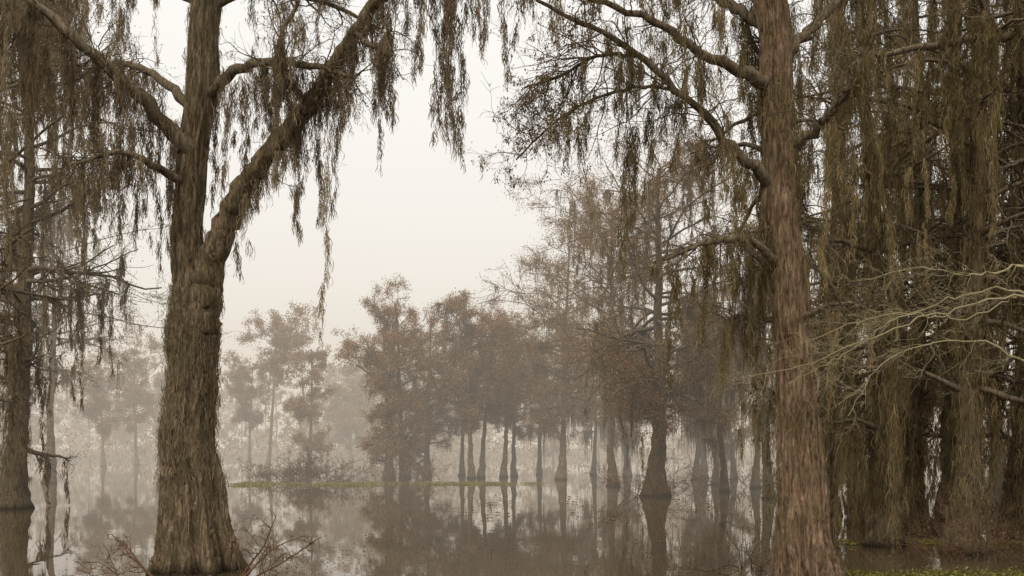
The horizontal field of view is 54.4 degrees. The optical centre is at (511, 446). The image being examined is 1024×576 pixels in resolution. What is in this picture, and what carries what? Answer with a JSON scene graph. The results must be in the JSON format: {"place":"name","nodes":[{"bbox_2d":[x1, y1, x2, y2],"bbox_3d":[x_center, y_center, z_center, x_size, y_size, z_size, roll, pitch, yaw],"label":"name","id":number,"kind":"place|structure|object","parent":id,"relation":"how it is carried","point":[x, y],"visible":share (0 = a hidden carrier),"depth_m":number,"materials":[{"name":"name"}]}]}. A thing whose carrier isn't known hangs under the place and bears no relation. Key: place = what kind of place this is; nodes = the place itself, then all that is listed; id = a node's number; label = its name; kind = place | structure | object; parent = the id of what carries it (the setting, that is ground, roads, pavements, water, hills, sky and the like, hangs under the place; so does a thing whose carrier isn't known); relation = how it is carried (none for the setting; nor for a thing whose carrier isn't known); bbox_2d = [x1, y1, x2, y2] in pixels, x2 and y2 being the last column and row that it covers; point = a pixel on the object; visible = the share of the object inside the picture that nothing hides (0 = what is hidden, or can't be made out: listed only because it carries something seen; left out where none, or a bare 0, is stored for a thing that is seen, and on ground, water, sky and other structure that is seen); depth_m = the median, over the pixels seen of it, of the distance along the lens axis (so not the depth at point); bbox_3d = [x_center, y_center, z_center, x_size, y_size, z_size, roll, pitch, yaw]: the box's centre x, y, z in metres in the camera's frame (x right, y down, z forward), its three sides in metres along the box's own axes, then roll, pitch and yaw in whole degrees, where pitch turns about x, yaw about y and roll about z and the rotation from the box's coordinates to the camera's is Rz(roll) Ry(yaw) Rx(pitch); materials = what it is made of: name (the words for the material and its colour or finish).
{"place":"outdoors","nodes":[
{"label":"outdoors","id":0,"kind":"place"},
{"bbox_2d":[0,0,1014,446],"label":"sky","id":1,"kind":"structure","parent":0,"point":[427,220],"materials":[{"name":"white"}]},
{"bbox_2d":[0,459,1023,575],"bbox_3d":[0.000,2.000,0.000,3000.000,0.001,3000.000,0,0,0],"label":"water","id":2,"kind":"structure","parent":0,"point":[116,499],"depth_m":24.86,"materials":[{"name":"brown liquid"}]},
{"bbox_2d":[0,0,144,432],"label":"cypress tree","id":3,"kind":"object","parent":2,"relation":"on","point":[16,257],"visible":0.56,"depth_m":22.62,"materials":[{"name":"brown plant"}]},
{"bbox_2d":[0,0,171,509],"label":"cypress tree","id":4,"kind":"object","parent":2,"relation":"on","point":[15,492],"visible":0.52,"depth_m":31.72,"materials":[{"name":"brown plant"}]},
{"bbox_2d":[66,347,138,465],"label":"cypress tree","id":5,"kind":"object","parent":2,"relation":"on","point":[95,408],"visible":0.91,"depth_m":99.53,"materials":[{"name":"grey plant"}]},
{"bbox_2d":[0,170,223,483],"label":"cypress tree","id":6,"kind":"object","parent":2,"relation":"on","point":[66,373],"visible":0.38,"depth_m":54.24,"materials":[{"name":"brown plant"}]},
{"bbox_2d":[62,523,180,575],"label":"swamp shrub","id":7,"kind":"object","parent":2,"relation":"on","point":[111,566],"visible":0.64,"depth_m":15.38,"materials":[{"name":"brown plant"}]},
{"bbox_2d":[94,535,152,575],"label":"fallen branch","id":8,"kind":"object","parent":2,"relation":"on","point":[123,553],"visible":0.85,"depth_m":15.36,"materials":[{"name":"brown wood"}]},
{"bbox_2d":[105,533,151,575],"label":"fallen branch","id":9,"kind":"object","parent":2,"relation":"on","point":[141,566],"visible":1,"depth_m":14.55,"materials":[{"name":"brown wood"}]},
{"bbox_2d":[99,328,167,464],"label":"cypress tree","id":10,"kind":"object","parent":2,"relation":"on","point":[138,397],"visible":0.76,"depth_m":107.43,"materials":[{"name":"grey plant"}]},
{"bbox_2d":[137,367,166,438],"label":"cypress tree","id":11,"kind":"object","parent":2,"relation":"on","point":[157,383],"visible":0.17,"depth_m":126.77,"materials":[{"name":"grey plant"}]},
{"bbox_2d":[73,553,354,575],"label":"floating debris","id":12,"kind":"object","parent":2,"relation":"on","point":[238,570],"visible":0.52,"depth_m":15.61,"materials":[{"name":"brown plant"}]},
{"bbox_2d":[219,348,281,465],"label":"cypress tree","id":13,"kind":"object","parent":2,"relation":"on","point":[246,395],"visible":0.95,"depth_m":101.93,"materials":[{"name":"grey plant"}]},
{"bbox_2d":[196,513,307,575],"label":"swamp shrub","id":14,"kind":"object","parent":2,"relation":"on","point":[271,554],"visible":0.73,"depth_m":15.53,"materials":[{"name":"brown plant"}]},
{"bbox_2d":[237,507,276,575],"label":"fallen branch","id":15,"kind":"object","parent":2,"relation":"on","point":[251,562],"visible":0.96,"depth_m":15.34,"materials":[{"name":"brown wood"}]},
{"bbox_2d":[221,299,324,466],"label":"cypress tree","id":16,"kind":"object","parent":2,"relation":"on","point":[282,341],"visible":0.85,"depth_m":94.81,"materials":[{"name":"grey plant"}]},
{"bbox_2d":[243,529,311,575],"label":"fallen branch","id":17,"kind":"object","parent":2,"relation":"on","point":[263,557],"visible":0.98,"depth_m":14.90,"materials":[{"name":"brown wood"}]},
{"bbox_2d":[0,0,558,575],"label":"cypress tree","id":18,"kind":"object","parent":2,"relation":"on","point":[192,504],"visible":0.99,"depth_m":15.35,"materials":[{"name":"brown plant"}]},
{"bbox_2d":[246,457,313,479],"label":"swamp shrub","id":19,"kind":"object","parent":2,"relation":"on","point":[266,477],"visible":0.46,"depth_m":59.67,"materials":[{"name":"plant"}]},
{"bbox_2d":[256,535,325,575],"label":"fallen branch","id":20,"kind":"object","parent":2,"relation":"on","point":[287,558],"visible":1,"depth_m":14.75,"materials":[{"name":"brown wood"}]},
{"bbox_2d":[268,332,338,469],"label":"cypress tree","id":21,"kind":"object","parent":2,"relation":"on","point":[303,412],"visible":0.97,"depth_m":81.61,"materials":[{"name":"grey plant"}]},
{"bbox_2d":[229,481,382,485],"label":"floating weed","id":22,"kind":"object","parent":2,"relation":"on","point":[245,483],"visible":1,"depth_m":51.41,"materials":[{"name":"green plant"}]},
{"bbox_2d":[327,374,369,461],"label":"cypress tree","id":23,"kind":"object","parent":2,"relation":"on","point":[342,420],"visible":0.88,"depth_m":124.45,"materials":[{"name":"grey plant"}]},
{"bbox_2d":[328,296,433,478],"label":"cypress tree","id":24,"kind":"object","parent":2,"relation":"on","point":[381,378],"visible":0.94,"depth_m":61.12,"materials":[{"name":"brown plant"}]},
{"bbox_2d":[344,444,456,480],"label":"swamp shrub","id":25,"kind":"object","parent":2,"relation":"on","point":[392,472],"visible":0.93,"depth_m":59.74,"materials":[{"name":"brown plant"}]},
{"bbox_2d":[353,271,462,477],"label":"cypress tree","id":26,"kind":"object","parent":2,"relation":"on","point":[413,352],"visible":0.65,"depth_m":62.17,"materials":[{"name":"brown plant"}]},
{"bbox_2d":[399,314,481,475],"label":"cypress tree","id":27,"kind":"object","parent":2,"relation":"on","point":[438,425],"visible":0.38,"depth_m":66.76,"materials":[{"name":"brown plant"}]},
{"bbox_2d":[378,481,546,484],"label":"floating weed","id":28,"kind":"object","parent":2,"relation":"on","point":[472,483],"visible":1,"depth_m":52.52,"materials":[{"name":"green plant"}]},
{"bbox_2d":[438,320,487,475],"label":"cypress tree","id":29,"kind":"object","parent":2,"relation":"on","point":[462,471],"visible":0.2,"depth_m":67.72,"materials":[{"name":"brown plant"}]},
{"bbox_2d":[416,288,525,478],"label":"cypress tree","id":30,"kind":"object","parent":2,"relation":"on","point":[472,414],"visible":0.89,"depth_m":61.55,"materials":[{"name":"brown plant"}]},
{"bbox_2d":[447,307,525,477],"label":"cypress tree","id":31,"kind":"object","parent":2,"relation":"on","point":[471,348],"visible":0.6,"depth_m":62.53,"materials":[{"name":"brown plant"}]},
{"bbox_2d":[469,325,558,476],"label":"cypress tree","id":32,"kind":"object","parent":2,"relation":"on","point":[517,431],"visible":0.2,"depth_m":65.90,"materials":[{"name":"brown plant"}]},
{"bbox_2d":[470,306,560,477],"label":"cypress tree","id":33,"kind":"object","parent":2,"relation":"on","point":[503,467],"visible":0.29,"depth_m":63.58,"materials":[{"name":"brown plant"}]},
{"bbox_2d":[272,516,766,575],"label":"floating debris","id":34,"kind":"object","parent":2,"relation":"on","point":[530,537],"visible":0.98,"depth_m":19.73,"materials":[{"name":"brown plant"}]},
{"bbox_2d":[503,321,607,474],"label":"cypress tree","id":35,"kind":"object","parent":2,"relation":"on","point":[539,470],"visible":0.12,"depth_m":69.74,"materials":[{"name":"brown plant"}]},
{"bbox_2d":[451,213,665,479],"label":"cypress tree","id":36,"kind":"object","parent":2,"relation":"on","point":[548,422],"visible":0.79,"depth_m":59.01,"materials":[{"name":"red plant"}]},
{"bbox_2d":[566,338,615,474],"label":"cypress tree","id":37,"kind":"object","parent":2,"relation":"on","point":[586,433],"visible":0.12,"depth_m":69.86,"materials":[{"name":"brown plant"}]},
{"bbox_2d":[497,129,697,485],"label":"cypress tree","id":38,"kind":"object","parent":2,"relation":"on","point":[610,449],"visible":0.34,"depth_m":49.56,"materials":[{"name":"brown plant"}]},
{"bbox_2d":[452,491,776,523],"bbox_3d":[4.204,1.932,34.777,12.188,0.076,19.817,0,0,0],"label":"floating debris","id":39,"kind":"object","parent":2,"relation":"on","point":[594,505],"visible":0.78,"depth_m":33.76,"materials":[{"name":"brown plant"}]},
{"bbox_2d":[586,295,671,476],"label":"cypress tree","id":40,"kind":"object","parent":2,"relation":"on","point":[628,473],"visible":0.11,"depth_m":65.70,"materials":[{"name":"brown plant"}]},
{"bbox_2d":[576,436,720,501],"bbox_3d":[5.243,1.637,38.198,5.572,4.328,5.797,0,0,0],"label":"swamp shrub","id":41,"kind":"object","parent":2,"relation":"on","point":[640,487],"visible":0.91,"depth_m":37.85,"materials":[{"name":"brown plant"}]},
{"bbox_2d":[546,67,761,496],"bbox_3d":[6.158,-5.904,41.289,9.362,17.356,14.541,0,0,0],"label":"cypress tree","id":42,"kind":"object","parent":2,"relation":"on","point":[640,381],"visible":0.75,"depth_m":39.56,"materials":[{"name":"brown plant"}]},
{"bbox_2d":[417,0,936,575],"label":"cypress tree","id":43,"kind":"object","parent":2,"relation":"on","point":[803,540],"visible":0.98,"depth_m":13.73,"materials":[{"name":"red plant"}]},
{"bbox_2d":[631,451,775,487],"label":"swamp shrub","id":44,"kind":"object","parent":2,"relation":"on","point":[718,482],"visible":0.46,"depth_m":49.77,"materials":[{"name":"brown plant"}]},
{"bbox_2d":[666,282,751,480],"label":"cypress tree","id":45,"kind":"object","parent":2,"relation":"on","point":[697,454],"visible":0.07,"depth_m":57.86,"materials":[{"name":"brown plant"}]},
{"bbox_2d":[674,290,748,477],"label":"cypress tree","id":46,"kind":"object","parent":2,"relation":"on","point":[703,465],"visible":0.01,"depth_m":63.82,"materials":[{"name":"brown plant"}]},
{"bbox_2d":[679,316,755,479],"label":"cypress tree","id":47,"kind":"object","parent":2,"relation":"on","point":[731,455],"visible":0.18,"depth_m":59.79,"materials":[{"name":"brown plant"}]},
{"bbox_2d":[661,219,776,498],"bbox_3d":[8.462,-2.985,38.294,5.997,11.122,4.903,0,0,0],"label":"cypress tree","id":48,"kind":"object","parent":2,"relation":"on","point":[740,361],"visible":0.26,"depth_m":37.89,"materials":[{"name":"brown plant"}]},
{"bbox_2d":[666,278,775,491],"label":"cypress tree","id":49,"kind":"object","parent":2,"relation":"on","point":[724,485],"visible":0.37,"depth_m":43.67,"materials":[{"name":"brown plant"}]},
{"bbox_2d":[679,320,772,484],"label":"cypress tree","id":50,"kind":"object","parent":2,"relation":"on","point":[717,455],"visible":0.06,"depth_m":51.90,"materials":[{"name":"brown plant"}]},
{"bbox_2d":[667,493,848,573],"bbox_3d":[4.154,1.708,15.989,2.422,1.837,3.267,0,0,37],"label":"swamp shrub","id":51,"kind":"object","parent":2,"relation":"on","point":[724,527],"visible":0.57,"depth_m":15.86,"materials":[{"name":"brown plant"}]},
{"bbox_2d":[709,241,812,487],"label":"cypress tree","id":52,"kind":"object","parent":2,"relation":"on","point":[753,483],"visible":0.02,"depth_m":47.99,"materials":[{"name":"brown plant"}]},
{"bbox_2d":[748,4,913,515],"bbox_3d":[9.676,-5.223,29.200,4.904,15.450,6.110,0,0,-13],"label":"cypress tree","id":53,"kind":"object","parent":2,"relation":"on","point":[831,458],"visible":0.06,"depth_m":28.73,"materials":[{"name":"brown plant"}]},
{"bbox_2d":[729,0,967,526],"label":"cypress tree","id":54,"kind":"object","parent":2,"relation":"on","point":[808,84],"visible":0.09,"depth_m":24.81,"materials":[{"name":"brown plant"}]},
{"bbox_2d":[715,243,1023,441],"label":"bare bush","id":55,"kind":"object","parent":2,"relation":"on","point":[904,314],"visible":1,"depth_m":10.73,"materials":[{"name":"brown wood"}]},
{"bbox_2d":[741,0,1023,547],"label":"cypress tree","id":56,"kind":"object","parent":2,"relation":"on","point":[876,487],"visible":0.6,"depth_m":19.75,"materials":[{"name":"brown plant"}]},
{"bbox_2d":[857,62,945,499],"bbox_3d":[13.892,-5.685,35.583,4.383,16.578,6.207,0,0,16],"label":"cypress tree","id":57,"kind":"object","parent":2,"relation":"on","point":[928,477],"visible":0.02,"depth_m":35.58,"materials":[{"name":"brown plant"}]},
{"bbox_2d":[802,0,1023,535],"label":"cypress tree","id":58,"kind":"object","parent":2,"relation":"on","point":[914,448],"visible":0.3,"depth_m":22.21,"materials":[{"name":"brown plant"}]},
{"bbox_2d":[830,472,1006,547],"bbox_3d":[8.893,1.467,22.140,6.079,2.068,5.314,0,0,-30],"label":"swamp shrub","id":59,"kind":"object","parent":2,"relation":"on","point":[935,510],"visible":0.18,"depth_m":21.07,"materials":[{"name":"brown plant"}]},
{"bbox_2d":[827,0,1023,556],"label":"cypress tree","id":60,"kind":"object","parent":2,"relation":"on","point":[967,451],"visible":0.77,"depth_m":18.42,"materials":[{"name":"brown plant"}]},
{"bbox_2d":[870,0,1023,253],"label":"cypress limb","id":61,"kind":"object","parent":60,"relation":"attached to","point":[942,44],"visible":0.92,"depth_m":17.57,"materials":[{"name":"brown plant"}]},
{"bbox_2d":[834,535,1023,545],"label":"floating weed","id":62,"kind":"object","parent":2,"relation":"on","point":[858,541],"visible":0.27,"depth_m":20.45,"materials":[{"name":"green plant"}]},
{"bbox_2d":[857,471,1002,532],"bbox_3d":[11.769,1.541,21.794,6.573,2.596,5.651,0,0,44],"label":"swamp shrub","id":63,"kind":"object","parent":2,"relation":"on","point":[985,502],"visible":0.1,"depth_m":22.69,"materials":[{"name":"brown plant"}]},
{"bbox_2d":[843,564,1023,575],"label":"water plants","id":64,"kind":"object","parent":2,"relation":"on","point":[938,572],"visible":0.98,"depth_m":15.15,"materials":[{"name":"green plant"}]},
{"bbox_2d":[855,0,1017,520],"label":"cypress tree","id":65,"kind":"object","parent":2,"relation":"on","point":[945,435],"visible":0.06,"depth_m":26.80,"materials":[{"name":"brown plant"}]},
{"bbox_2d":[869,491,1023,570],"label":"swamp shrub","id":66,"kind":"object","parent":2,"relation":"on","point":[1002,534],"visible":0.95,"depth_m":17.44,"materials":[{"name":"brown plant"}]},
{"bbox_2d":[903,0,1023,542],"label":"cypress tree","id":67,"kind":"object","parent":2,"relation":"on","point":[1007,488],"visible":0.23,"depth_m":20.86,"materials":[{"name":"brown plant"}]},
{"bbox_2d":[913,0,1023,542],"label":"cypress tree","id":68,"kind":"object","parent":2,"relation":"on","point":[1013,146],"visible":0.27,"depth_m":19.21,"materials":[{"name":"brown plant"}]},
{"bbox_2d":[924,6,1017,506],"bbox_3d":[15.850,-6.107,32.945,5.788,17.410,5.958,0,0,0],"label":"cypress tree","id":69,"kind":"object","parent":2,"relation":"on","point":[999,461],"visible":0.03,"depth_m":32.66,"materials":[{"name":"brown plant"}]},
{"bbox_2d":[928,8,1016,430],"bbox_3d":[14.641,-5.676,26.722,6.379,16.077,4.937,0,0,-40],"label":"cypress tree","id":70,"kind":"object","parent":2,"relation":"on","point":[1006,75],"visible":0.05,"depth_m":26.34,"materials":[{"name":"brown plant"}]},
{"bbox_2d":[27,447,1006,460],"bbox_3d":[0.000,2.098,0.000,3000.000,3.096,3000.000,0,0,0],"label":"ground","id":71,"kind":"structure","parent":0,"point":[747,454],"depth_m":157.56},
{"bbox_2d":[233,445,372,482],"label":"swamp shrub","id":72,"kind":"object","parent":71,"relation":"on","point":[308,472],"visible":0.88,"depth_m":55.67,"materials":[{"name":"brown plant"}]},
{"bbox_2d":[0,317,1014,462],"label":"distant forest","id":73,"kind":"object","parent":71,"relation":"on","point":[122,439],"visible":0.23,"depth_m":145.29,"materials":[{"name":"grey plant"}]}
]}

